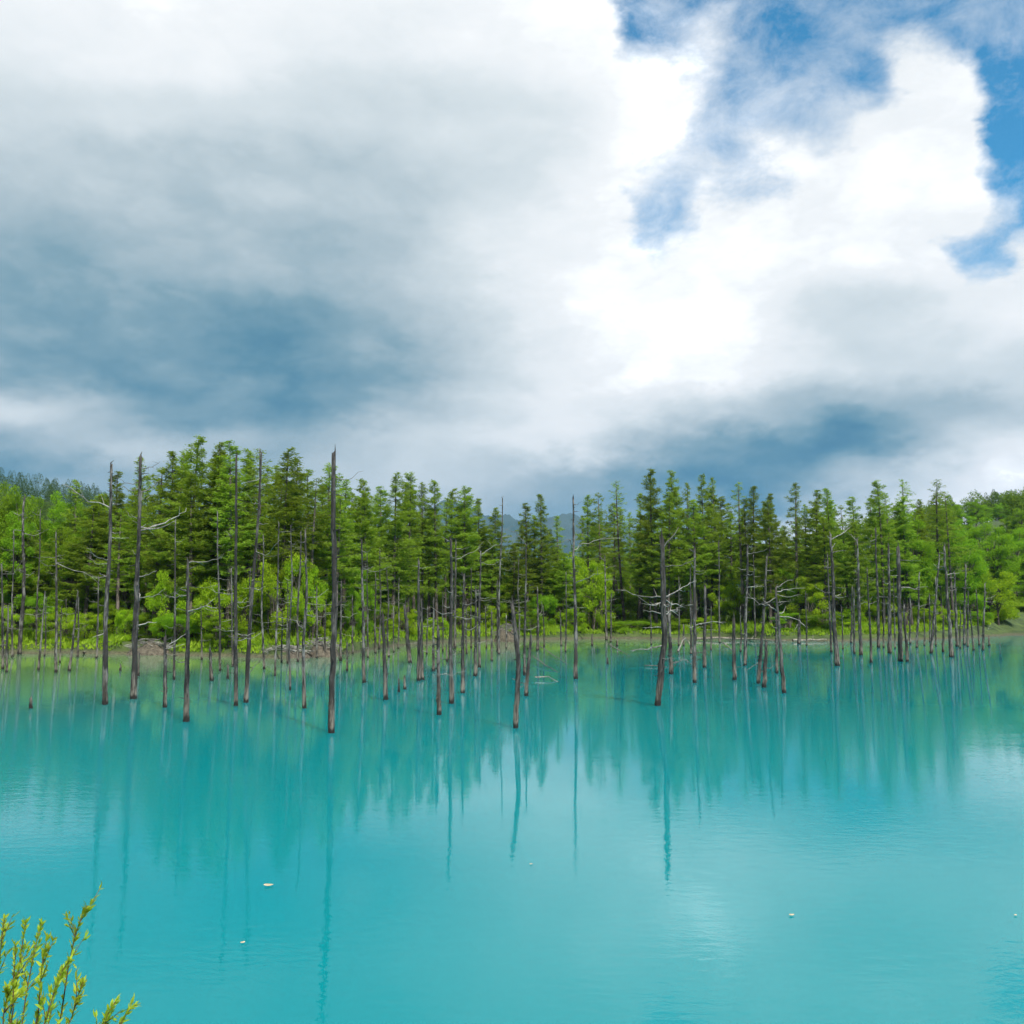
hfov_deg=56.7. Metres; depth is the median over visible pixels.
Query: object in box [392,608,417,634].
lime bush
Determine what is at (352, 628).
dead tree
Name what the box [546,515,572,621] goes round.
larch tree
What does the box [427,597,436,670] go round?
dead tree
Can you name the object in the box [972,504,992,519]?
broadleaf tree
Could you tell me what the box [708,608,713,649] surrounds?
dead tree
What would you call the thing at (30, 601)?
green bush
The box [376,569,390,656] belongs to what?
dead tree
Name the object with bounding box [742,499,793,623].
larch tree
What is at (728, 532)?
larch tree
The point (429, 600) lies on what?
larch tree
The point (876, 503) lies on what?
larch tree
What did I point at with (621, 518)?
larch tree
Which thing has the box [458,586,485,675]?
dead tree
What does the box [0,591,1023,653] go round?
grass
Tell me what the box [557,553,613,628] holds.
lime bush
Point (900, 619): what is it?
dead tree
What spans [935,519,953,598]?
larch tree
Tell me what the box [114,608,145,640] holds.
lime bush
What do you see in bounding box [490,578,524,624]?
lime bush
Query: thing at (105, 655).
dead tree
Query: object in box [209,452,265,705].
dead tree
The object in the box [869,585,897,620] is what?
broadleaf tree
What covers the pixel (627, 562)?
larch tree
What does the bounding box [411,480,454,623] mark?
larch tree
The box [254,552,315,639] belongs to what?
lime bush
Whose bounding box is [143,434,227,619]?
larch tree
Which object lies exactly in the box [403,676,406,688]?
tree stump
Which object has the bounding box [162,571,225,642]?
lime bush
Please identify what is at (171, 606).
broadleaf tree
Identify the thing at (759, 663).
dead tree
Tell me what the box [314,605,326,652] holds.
dead tree
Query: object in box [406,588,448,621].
broadleaf tree
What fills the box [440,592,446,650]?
dead tree
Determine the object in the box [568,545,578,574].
larch tree
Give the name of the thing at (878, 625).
dead tree
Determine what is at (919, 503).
larch tree
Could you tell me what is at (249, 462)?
larch tree
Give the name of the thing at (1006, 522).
broadleaf tree
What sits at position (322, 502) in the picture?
larch tree
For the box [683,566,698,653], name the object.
dead tree
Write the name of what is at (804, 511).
larch tree
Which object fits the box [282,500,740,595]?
mountains
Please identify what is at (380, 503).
larch tree
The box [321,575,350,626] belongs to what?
broadleaf tree
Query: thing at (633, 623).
green bush
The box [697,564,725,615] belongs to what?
broadleaf tree
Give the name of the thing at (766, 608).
broadleaf tree
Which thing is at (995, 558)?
broadleaf tree
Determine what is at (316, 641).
dead tree
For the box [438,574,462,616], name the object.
broadleaf tree
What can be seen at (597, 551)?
larch tree
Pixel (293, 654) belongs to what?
brush pile
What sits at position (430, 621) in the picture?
lime bush
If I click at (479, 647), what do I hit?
dead tree
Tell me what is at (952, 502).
broadleaf tree
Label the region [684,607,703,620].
broadleaf tree
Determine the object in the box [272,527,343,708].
dead tree
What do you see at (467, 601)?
larch tree
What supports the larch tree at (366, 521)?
on the ground at (1011, 627)
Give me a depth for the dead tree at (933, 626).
68.96 m
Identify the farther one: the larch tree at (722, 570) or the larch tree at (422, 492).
the larch tree at (722, 570)
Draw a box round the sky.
[0,0,1023,557]
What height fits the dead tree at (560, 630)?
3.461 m
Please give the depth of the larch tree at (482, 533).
108.08 m
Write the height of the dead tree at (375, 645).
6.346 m
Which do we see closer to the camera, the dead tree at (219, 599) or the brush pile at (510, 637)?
the dead tree at (219, 599)
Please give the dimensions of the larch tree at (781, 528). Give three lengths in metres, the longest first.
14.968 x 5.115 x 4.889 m
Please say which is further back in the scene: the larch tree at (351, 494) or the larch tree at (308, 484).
the larch tree at (351, 494)
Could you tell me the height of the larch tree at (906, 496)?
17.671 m
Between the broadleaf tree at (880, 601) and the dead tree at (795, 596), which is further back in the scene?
the broadleaf tree at (880, 601)
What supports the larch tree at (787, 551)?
on the ground at (1011, 627)
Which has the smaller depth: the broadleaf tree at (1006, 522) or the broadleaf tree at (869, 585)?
the broadleaf tree at (869, 585)
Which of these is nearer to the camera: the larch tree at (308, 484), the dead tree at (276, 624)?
the dead tree at (276, 624)
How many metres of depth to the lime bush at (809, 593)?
101.61 m
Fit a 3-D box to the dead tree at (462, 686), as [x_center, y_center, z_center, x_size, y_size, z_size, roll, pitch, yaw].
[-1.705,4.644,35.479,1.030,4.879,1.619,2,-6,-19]
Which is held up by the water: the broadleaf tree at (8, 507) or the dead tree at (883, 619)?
the dead tree at (883, 619)
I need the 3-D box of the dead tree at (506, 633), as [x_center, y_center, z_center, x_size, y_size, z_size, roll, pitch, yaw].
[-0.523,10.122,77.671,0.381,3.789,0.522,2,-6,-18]
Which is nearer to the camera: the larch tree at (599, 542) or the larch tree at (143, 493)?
the larch tree at (143, 493)
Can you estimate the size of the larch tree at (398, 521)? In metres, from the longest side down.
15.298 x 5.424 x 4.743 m
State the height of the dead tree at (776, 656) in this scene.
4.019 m
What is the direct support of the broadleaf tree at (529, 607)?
on the ground at (1011, 627)
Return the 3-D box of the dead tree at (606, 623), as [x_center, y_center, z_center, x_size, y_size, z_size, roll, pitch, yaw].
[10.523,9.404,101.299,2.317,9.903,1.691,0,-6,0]
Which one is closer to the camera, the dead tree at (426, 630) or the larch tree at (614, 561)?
the dead tree at (426, 630)
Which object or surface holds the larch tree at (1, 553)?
on the ground at (1011, 627)
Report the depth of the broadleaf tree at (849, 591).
115.31 m
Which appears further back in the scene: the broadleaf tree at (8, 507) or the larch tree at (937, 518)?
the larch tree at (937, 518)
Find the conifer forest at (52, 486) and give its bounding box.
[0,467,1020,590]
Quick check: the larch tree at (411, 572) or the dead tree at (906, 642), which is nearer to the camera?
the dead tree at (906, 642)
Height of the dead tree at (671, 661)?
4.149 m
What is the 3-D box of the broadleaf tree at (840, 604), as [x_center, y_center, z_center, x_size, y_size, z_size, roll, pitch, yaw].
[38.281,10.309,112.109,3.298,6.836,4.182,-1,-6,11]
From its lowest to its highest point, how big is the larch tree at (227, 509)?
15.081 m
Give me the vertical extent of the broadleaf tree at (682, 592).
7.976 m
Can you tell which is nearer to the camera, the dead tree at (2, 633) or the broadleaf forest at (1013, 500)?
the dead tree at (2, 633)
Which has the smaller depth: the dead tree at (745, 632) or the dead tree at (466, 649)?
the dead tree at (745, 632)
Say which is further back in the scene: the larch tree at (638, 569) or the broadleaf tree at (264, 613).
the larch tree at (638, 569)
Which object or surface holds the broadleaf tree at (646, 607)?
on the ground at (1011, 627)
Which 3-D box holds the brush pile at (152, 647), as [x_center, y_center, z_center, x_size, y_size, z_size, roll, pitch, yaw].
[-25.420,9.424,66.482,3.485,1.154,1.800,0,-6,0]
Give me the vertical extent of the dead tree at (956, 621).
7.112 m
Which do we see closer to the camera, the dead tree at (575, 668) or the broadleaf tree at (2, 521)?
the dead tree at (575, 668)
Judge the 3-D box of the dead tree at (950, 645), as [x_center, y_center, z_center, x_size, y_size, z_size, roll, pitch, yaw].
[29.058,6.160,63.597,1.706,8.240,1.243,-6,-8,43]
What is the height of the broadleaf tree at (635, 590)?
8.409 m
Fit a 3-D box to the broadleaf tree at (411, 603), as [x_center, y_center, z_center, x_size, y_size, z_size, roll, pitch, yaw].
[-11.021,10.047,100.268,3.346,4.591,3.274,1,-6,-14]
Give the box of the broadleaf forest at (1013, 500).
[0,486,1023,590]
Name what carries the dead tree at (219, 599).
on the water
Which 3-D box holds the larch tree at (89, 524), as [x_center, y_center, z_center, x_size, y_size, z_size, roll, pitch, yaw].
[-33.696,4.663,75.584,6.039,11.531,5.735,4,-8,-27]
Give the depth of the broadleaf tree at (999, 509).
311.27 m
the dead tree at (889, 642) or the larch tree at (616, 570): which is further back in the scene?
the larch tree at (616, 570)
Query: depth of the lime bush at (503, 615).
101.59 m
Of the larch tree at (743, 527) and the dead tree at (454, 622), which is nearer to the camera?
the dead tree at (454, 622)
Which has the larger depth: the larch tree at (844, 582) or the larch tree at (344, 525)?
the larch tree at (844, 582)
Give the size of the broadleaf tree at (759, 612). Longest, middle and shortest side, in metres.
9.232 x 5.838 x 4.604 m
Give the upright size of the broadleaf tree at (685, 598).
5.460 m
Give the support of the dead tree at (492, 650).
on the water
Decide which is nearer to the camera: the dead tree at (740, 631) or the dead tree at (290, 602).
the dead tree at (290, 602)
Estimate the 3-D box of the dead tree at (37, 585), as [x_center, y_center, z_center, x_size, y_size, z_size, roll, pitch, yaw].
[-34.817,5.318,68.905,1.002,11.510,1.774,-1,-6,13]
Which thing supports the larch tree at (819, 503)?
on the ground at (1011, 627)
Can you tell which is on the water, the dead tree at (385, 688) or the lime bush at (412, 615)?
the dead tree at (385, 688)
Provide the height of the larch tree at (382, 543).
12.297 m
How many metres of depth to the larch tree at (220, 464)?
71.00 m
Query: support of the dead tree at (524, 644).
on the water
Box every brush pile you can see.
[123,638,172,654]
[264,644,313,657]
[305,637,342,656]
[492,623,517,641]
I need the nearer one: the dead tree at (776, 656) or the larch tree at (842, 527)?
the dead tree at (776, 656)
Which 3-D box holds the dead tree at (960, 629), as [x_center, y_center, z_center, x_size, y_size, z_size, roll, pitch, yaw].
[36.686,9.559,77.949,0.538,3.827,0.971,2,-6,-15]
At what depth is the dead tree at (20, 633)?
67.67 m
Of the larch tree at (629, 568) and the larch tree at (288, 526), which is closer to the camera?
the larch tree at (288, 526)
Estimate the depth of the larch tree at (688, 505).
114.65 m
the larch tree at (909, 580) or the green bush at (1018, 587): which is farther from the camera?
the green bush at (1018, 587)
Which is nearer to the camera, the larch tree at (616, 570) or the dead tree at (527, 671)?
the dead tree at (527, 671)
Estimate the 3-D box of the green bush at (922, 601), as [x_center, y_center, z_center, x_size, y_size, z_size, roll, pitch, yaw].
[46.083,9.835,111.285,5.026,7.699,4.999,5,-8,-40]
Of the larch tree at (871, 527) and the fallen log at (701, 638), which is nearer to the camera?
the fallen log at (701, 638)
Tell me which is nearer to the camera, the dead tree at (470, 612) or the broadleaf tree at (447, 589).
the dead tree at (470, 612)
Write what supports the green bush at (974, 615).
on the ground at (1011, 627)
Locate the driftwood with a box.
[677,634,692,651]
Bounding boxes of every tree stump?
[29,696,32,707]
[226,664,228,678]
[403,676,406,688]
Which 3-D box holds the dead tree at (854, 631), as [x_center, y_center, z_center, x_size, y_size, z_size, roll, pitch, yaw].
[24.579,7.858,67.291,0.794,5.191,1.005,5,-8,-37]
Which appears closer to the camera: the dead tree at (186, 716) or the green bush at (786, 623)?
the dead tree at (186, 716)
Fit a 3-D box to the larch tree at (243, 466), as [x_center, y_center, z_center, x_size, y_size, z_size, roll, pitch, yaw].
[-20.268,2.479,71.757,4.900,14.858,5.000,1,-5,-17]
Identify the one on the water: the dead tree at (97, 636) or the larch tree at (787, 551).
the dead tree at (97, 636)
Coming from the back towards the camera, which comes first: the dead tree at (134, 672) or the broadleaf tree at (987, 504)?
the broadleaf tree at (987, 504)
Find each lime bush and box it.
[0,605,38,637]
[25,553,59,636]
[39,607,86,643]
[67,612,111,640]
[99,555,143,628]
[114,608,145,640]
[144,570,193,642]
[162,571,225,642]
[189,576,246,641]
[222,573,266,638]
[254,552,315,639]
[281,554,328,644]
[311,592,331,637]
[377,621,397,632]
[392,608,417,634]
[426,617,448,630]
[453,605,480,630]
[481,606,506,627]
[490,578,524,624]
[554,608,589,631]
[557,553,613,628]
[583,581,616,629]
[603,623,625,628]
[696,615,717,628]
[707,580,741,622]
[786,577,828,626]
[836,622,857,629]
[837,608,866,626]
[854,583,881,621]
[876,595,907,623]
[914,606,940,622]
[931,608,963,626]
[972,570,1020,624]
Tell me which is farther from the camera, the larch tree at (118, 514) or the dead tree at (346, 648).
the larch tree at (118, 514)
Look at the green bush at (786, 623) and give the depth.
100.33 m
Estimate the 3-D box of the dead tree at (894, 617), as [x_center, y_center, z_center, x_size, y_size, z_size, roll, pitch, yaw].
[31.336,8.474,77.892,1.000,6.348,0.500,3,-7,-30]
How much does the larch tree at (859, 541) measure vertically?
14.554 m
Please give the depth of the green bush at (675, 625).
106.92 m
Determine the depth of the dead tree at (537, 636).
73.89 m
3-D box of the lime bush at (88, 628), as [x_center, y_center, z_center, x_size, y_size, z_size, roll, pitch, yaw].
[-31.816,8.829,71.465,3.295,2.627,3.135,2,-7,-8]
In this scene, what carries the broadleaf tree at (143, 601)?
on the ground at (1011, 627)
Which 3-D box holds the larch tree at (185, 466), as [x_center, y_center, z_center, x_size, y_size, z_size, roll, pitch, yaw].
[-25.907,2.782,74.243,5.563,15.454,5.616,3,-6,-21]
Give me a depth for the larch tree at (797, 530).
105.38 m
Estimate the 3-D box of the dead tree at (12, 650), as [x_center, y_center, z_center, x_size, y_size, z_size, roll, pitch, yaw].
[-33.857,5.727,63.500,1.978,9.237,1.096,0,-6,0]
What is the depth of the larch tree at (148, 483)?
93.96 m
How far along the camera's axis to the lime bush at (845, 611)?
103.18 m
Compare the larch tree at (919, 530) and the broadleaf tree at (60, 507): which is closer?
the broadleaf tree at (60, 507)
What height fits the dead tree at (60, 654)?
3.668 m
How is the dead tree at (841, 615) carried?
on the water
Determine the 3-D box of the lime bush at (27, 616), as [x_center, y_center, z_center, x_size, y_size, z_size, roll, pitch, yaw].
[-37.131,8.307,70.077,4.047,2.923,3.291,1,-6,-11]
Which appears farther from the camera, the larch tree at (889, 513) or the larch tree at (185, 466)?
the larch tree at (889, 513)
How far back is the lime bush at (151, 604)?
68.32 m
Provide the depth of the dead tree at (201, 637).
59.37 m
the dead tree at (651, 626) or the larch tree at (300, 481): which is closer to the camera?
the larch tree at (300, 481)
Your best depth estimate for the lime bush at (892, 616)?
106.38 m
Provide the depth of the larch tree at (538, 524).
108.51 m
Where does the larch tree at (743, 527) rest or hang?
on the ground at (1011, 627)
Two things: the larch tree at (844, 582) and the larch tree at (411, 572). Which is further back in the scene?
the larch tree at (844, 582)
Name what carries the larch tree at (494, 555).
on the ground at (1011, 627)
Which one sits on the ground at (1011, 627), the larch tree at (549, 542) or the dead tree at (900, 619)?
the larch tree at (549, 542)
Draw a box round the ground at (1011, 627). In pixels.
[0,495,1023,658]
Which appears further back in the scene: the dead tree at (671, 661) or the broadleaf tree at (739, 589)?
the broadleaf tree at (739, 589)
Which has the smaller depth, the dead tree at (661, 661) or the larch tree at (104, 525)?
the dead tree at (661, 661)
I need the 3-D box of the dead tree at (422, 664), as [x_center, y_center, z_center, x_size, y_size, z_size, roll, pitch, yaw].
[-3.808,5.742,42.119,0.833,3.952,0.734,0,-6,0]
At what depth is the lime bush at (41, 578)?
77.36 m
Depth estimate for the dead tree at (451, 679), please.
31.23 m
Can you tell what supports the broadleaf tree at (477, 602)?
on the ground at (1011, 627)
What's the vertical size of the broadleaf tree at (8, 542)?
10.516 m
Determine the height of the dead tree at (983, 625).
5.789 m
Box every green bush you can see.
[15,592,54,632]
[46,568,99,633]
[89,597,131,634]
[129,612,168,641]
[148,613,202,644]
[199,616,246,646]
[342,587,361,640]
[348,565,376,635]
[516,611,546,632]
[526,594,557,626]
[529,568,582,624]
[613,620,652,629]
[640,623,682,630]
[671,619,702,626]
[720,593,760,623]
[763,567,820,621]
[770,611,798,629]
[800,611,850,628]
[880,564,928,618]
[950,593,988,617]
[963,611,995,622]
[1009,580,1023,598]
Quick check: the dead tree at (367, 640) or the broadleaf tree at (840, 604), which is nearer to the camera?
the dead tree at (367, 640)
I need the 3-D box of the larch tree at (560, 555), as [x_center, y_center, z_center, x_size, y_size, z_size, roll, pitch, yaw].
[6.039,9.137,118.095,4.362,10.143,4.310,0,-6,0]
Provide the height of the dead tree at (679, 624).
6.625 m
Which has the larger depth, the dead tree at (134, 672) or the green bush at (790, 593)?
the green bush at (790, 593)
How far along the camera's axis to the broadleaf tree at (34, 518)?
80.68 m
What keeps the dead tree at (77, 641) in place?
on the water
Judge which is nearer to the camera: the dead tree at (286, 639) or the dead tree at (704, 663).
the dead tree at (704, 663)
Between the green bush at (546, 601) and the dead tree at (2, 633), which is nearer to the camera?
the dead tree at (2, 633)
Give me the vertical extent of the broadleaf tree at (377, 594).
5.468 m
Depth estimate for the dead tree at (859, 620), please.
66.02 m
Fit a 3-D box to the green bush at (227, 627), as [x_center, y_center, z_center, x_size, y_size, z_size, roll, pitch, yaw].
[-19.776,8.320,65.100,2.884,2.348,3.169,-2,-6,16]
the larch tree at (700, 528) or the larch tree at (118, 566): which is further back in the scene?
the larch tree at (700, 528)
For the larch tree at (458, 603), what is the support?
on the ground at (1011, 627)
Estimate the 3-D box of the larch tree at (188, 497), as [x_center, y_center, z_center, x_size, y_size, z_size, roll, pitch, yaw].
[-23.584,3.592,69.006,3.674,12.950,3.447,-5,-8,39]
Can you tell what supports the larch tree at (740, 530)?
on the ground at (1011, 627)
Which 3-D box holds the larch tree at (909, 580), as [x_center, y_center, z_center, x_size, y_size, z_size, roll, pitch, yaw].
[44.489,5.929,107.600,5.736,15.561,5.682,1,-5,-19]
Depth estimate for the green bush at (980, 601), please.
122.51 m
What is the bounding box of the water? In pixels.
[0,635,1023,1023]
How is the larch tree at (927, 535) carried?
on the ground at (1011, 627)
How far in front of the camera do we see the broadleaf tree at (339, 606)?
83.95 m
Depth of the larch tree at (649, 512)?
164.48 m
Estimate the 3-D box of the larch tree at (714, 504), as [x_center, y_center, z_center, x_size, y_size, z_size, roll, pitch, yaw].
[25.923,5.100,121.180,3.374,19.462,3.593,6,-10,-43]
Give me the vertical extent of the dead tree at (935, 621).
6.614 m
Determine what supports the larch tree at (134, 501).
on the ground at (1011, 627)
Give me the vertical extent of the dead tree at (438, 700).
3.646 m
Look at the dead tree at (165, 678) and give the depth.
29.96 m
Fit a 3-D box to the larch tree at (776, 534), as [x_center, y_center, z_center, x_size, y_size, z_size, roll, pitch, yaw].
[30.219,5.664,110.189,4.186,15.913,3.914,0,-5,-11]
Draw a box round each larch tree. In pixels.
[0,527,53,630]
[0,537,12,575]
[34,537,67,634]
[42,512,80,612]
[49,499,129,632]
[57,479,87,602]
[72,493,132,631]
[85,509,151,633]
[88,471,130,631]
[89,494,145,627]
[113,467,180,616]
[118,457,159,627]
[125,483,150,606]
[125,488,151,564]
[132,480,155,612]
[134,478,175,600]
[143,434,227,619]
[144,450,193,632]
[144,450,207,618]
[148,461,194,583]
[162,474,214,637]
[177,462,222,609]
[186,442,257,633]
[188,455,241,634]
[195,452,237,619]
[202,479,265,618]
[207,439,267,622]
[218,458,271,630]
[221,448,273,630]
[240,448,277,630]
[240,471,289,608]
[250,447,321,636]
[251,465,278,623]
[256,456,323,634]
[265,465,282,604]
[265,483,320,633]
[270,478,342,637]
[279,469,328,579]
[286,513,308,631]
[301,496,367,616]
[303,462,372,627]
[309,483,331,611]
[316,479,374,632]
[329,478,384,596]
[329,492,360,588]
[331,499,400,586]
[342,490,392,632]
[367,493,392,535]
[370,486,407,627]
[371,472,422,622]
[373,504,406,621]
[376,472,431,623]
[377,510,421,623]
[403,488,423,625]
[408,482,445,621]
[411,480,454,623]
[417,511,453,622]
[424,511,447,588]
[431,498,465,620]
[439,488,477,619]
[447,486,498,619]
[449,510,476,625]
[457,497,483,627]
[462,533,497,620]
[467,497,493,623]
[468,529,477,617]
[476,507,517,611]
[476,533,503,615]
[492,544,540,627]
[511,525,532,592]
[513,503,544,620]
[523,494,560,617]
[523,515,546,620]
[536,529,572,619]
[538,553,587,625]
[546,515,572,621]
[551,544,577,592]
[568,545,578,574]
[571,495,614,621]
[575,515,589,611]
[579,493,622,619]
[586,516,608,580]
[590,526,607,573]
[597,503,626,618]
[598,532,629,596]
[602,507,632,590]
[606,481,632,620]
[622,525,651,619]
[623,513,638,613]
[624,467,676,624]
[628,506,660,620]
[629,493,649,618]
[637,491,698,622]
[643,495,658,561]
[645,505,676,577]
[658,470,697,620]
[667,486,685,611]
[667,515,707,618]
[673,499,722,619]
[677,482,699,622]
[686,510,714,617]
[692,473,726,619]
[699,489,733,615]
[706,477,723,612]
[709,512,751,598]
[712,496,744,616]
[725,481,750,621]
[733,498,765,621]
[734,485,768,619]
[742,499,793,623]
[751,530,764,605]
[754,492,790,625]
[760,505,778,564]
[771,482,810,620]
[773,527,793,581]
[777,525,795,599]
[784,518,809,610]
[786,504,826,577]
[793,502,829,608]
[794,518,844,621]
[802,490,834,603]
[802,516,848,611]
[811,488,851,594]
[820,499,850,618]
[826,505,869,618]
[834,497,872,619]
[842,522,864,575]
[844,521,879,613]
[857,479,909,624]
[859,499,886,578]
[870,495,893,555]
[872,504,895,587]
[879,496,930,625]
[879,501,913,625]
[893,510,934,618]
[896,479,920,620]
[905,499,941,618]
[915,493,958,614]
[924,479,956,616]
[928,493,980,616]
[929,510,957,608]
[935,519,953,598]
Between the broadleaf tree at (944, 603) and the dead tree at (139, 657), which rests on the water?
the dead tree at (139, 657)
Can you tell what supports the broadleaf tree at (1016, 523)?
on the ground at (1011, 627)
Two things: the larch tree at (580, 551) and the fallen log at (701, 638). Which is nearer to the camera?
the fallen log at (701, 638)
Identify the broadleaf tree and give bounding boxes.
[0,480,25,623]
[0,485,50,627]
[0,506,9,572]
[0,511,37,622]
[38,490,78,628]
[40,526,84,615]
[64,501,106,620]
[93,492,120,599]
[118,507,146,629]
[120,530,155,606]
[125,584,153,629]
[147,600,172,618]
[157,598,202,618]
[241,609,270,629]
[254,591,286,631]
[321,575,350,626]
[327,590,350,620]
[337,587,379,631]
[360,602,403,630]
[366,586,403,622]
[401,590,423,623]
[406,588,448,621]
[411,594,456,618]
[434,605,474,622]
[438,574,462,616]
[456,571,490,617]
[487,566,524,621]
[494,602,522,620]
[507,596,535,621]
[582,586,616,614]
[602,604,628,621]
[606,569,634,619]
[612,570,648,609]
[624,594,658,620]
[634,580,672,620]
[643,576,680,619]
[659,585,689,621]
[671,576,692,614]
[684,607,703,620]
[688,573,729,613]
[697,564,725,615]
[726,573,757,614]
[737,581,762,620]
[744,556,788,621]
[765,592,792,619]
[820,568,866,616]
[826,573,848,619]
[862,563,891,613]
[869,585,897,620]
[890,519,939,596]
[891,571,926,616]
[914,586,940,620]
[917,545,952,605]
[934,523,989,610]
[939,500,966,522]
[942,593,959,611]
[943,557,993,606]
[951,501,964,525]
[954,513,977,534]
[964,515,1023,602]
[966,499,986,526]
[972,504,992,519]
[979,500,995,521]
[982,563,997,597]
[990,502,1010,519]
[991,527,1023,596]
[999,515,1013,533]
[1006,508,1023,532]
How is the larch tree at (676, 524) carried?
on the ground at (1011, 627)
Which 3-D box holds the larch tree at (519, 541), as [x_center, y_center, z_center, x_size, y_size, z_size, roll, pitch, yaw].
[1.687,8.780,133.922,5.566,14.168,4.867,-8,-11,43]
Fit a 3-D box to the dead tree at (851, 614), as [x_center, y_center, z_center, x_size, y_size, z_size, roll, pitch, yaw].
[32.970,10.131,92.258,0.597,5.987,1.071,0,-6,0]
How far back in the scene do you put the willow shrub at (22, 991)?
2.15 m
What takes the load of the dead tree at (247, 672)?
on the water
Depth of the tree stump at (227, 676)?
42.54 m
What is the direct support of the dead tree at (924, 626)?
on the water
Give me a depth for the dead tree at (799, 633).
89.01 m
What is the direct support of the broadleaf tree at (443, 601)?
on the ground at (1011, 627)
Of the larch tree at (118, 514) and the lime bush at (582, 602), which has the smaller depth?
the larch tree at (118, 514)
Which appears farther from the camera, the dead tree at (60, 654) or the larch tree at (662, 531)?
the larch tree at (662, 531)
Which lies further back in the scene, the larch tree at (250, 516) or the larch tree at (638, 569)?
the larch tree at (638, 569)
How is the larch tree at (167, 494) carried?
on the ground at (1011, 627)
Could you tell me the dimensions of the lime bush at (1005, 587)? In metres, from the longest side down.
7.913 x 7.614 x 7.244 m
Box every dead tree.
[0,561,18,668]
[3,604,23,671]
[5,530,22,656]
[14,496,47,653]
[27,509,45,645]
[27,530,99,672]
[32,590,46,669]
[40,598,54,655]
[57,606,63,662]
[63,460,121,704]
[66,589,83,670]
[76,596,84,656]
[88,576,108,657]
[116,452,185,698]
[138,652,140,675]
[160,630,183,707]
[165,557,220,721]
[167,519,196,679]
[199,608,207,659]
[202,509,228,670]
[208,648,213,680]
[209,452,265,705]
[220,566,237,666]
[222,449,278,702]
[242,568,260,655]
[252,532,281,668]
[253,522,293,675]
[267,593,269,632]
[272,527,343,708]
[278,610,283,662]
[281,582,289,663]
[284,523,300,689]
[292,530,309,661]
[313,587,320,657]
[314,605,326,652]
[324,448,361,732]
[339,581,355,660]
[345,640,347,670]
[351,597,354,653]
[354,538,390,682]
[364,554,377,657]
[368,551,389,649]
[374,572,378,652]
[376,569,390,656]
[380,609,401,699]
[387,580,407,648]
[391,606,395,651]
[401,597,411,662]
[411,557,425,680]
[420,598,433,679]
[423,605,429,653]
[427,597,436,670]
[432,619,463,714]
[433,535,480,703]
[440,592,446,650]
[453,538,483,648]
[453,572,478,692]
[457,568,481,647]
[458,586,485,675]
[460,600,467,653]
[471,547,500,667]
[484,606,489,648]
[485,498,517,653]
[488,611,494,660]
[492,579,497,650]
[505,528,534,674]
[505,615,507,648]
[509,599,523,727]
[513,557,521,645]
[519,587,543,650]
[520,630,533,695]
[542,605,544,646]
[555,495,610,678]
[559,611,561,645]
[565,572,568,651]
[600,555,616,639]
[610,591,614,641]
[622,526,695,705]
[649,605,653,644]
[666,608,697,673]
[676,577,680,645]
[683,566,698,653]
[688,545,720,682]
[689,583,708,667]
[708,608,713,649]
[714,541,722,642]
[728,617,737,679]
[739,544,765,665]
[739,606,741,651]
[742,555,758,636]
[747,554,772,683]
[747,580,800,692]
[760,636,773,687]
[774,612,779,672]
[794,574,796,621]
[794,614,805,643]
[803,592,810,645]
[815,527,849,665]
[825,554,838,651]
[836,606,843,649]
[849,534,864,654]
[849,587,852,642]
[852,586,861,653]
[864,528,879,647]
[866,568,876,662]
[880,587,886,647]
[881,544,892,652]
[891,544,920,660]
[891,578,896,648]
[901,600,912,661]
[907,594,913,643]
[915,571,926,647]
[923,605,927,645]
[928,594,932,641]
[929,554,941,652]
[933,577,938,645]
[934,543,956,656]
[942,615,944,651]
[948,571,958,646]
[958,563,967,644]
[958,607,962,648]
[960,591,968,646]
[969,609,974,649]
[973,590,980,645]
[981,582,994,649]
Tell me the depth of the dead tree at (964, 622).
86.70 m
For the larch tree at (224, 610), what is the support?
on the ground at (1011, 627)
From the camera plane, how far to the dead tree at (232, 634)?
52.31 m
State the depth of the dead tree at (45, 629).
64.50 m
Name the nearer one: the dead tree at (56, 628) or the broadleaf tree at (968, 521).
the dead tree at (56, 628)
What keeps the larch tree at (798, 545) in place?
on the ground at (1011, 627)
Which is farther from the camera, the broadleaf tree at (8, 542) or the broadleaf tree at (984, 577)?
the broadleaf tree at (984, 577)
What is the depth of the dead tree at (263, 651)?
49.66 m
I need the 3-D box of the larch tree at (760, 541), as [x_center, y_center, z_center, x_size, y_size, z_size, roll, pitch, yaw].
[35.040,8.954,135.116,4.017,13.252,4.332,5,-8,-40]
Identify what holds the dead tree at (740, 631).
on the water
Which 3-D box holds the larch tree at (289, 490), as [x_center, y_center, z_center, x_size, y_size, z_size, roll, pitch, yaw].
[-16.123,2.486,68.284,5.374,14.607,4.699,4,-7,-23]
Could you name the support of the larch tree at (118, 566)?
on the ground at (1011, 627)
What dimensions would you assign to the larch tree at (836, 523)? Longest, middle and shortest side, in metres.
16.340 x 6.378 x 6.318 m
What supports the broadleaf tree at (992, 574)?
on the ground at (1011, 627)
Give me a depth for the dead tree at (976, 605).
84.28 m
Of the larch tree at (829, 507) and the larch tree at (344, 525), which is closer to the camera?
the larch tree at (344, 525)
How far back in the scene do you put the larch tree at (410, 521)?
96.18 m
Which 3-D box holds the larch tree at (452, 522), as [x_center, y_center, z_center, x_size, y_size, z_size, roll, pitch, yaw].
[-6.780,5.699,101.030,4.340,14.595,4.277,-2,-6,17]
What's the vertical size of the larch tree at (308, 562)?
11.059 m
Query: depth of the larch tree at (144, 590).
82.28 m
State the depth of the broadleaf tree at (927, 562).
111.52 m
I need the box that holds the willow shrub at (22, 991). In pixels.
[0,881,139,1023]
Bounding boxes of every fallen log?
[697,637,786,640]
[792,638,826,641]

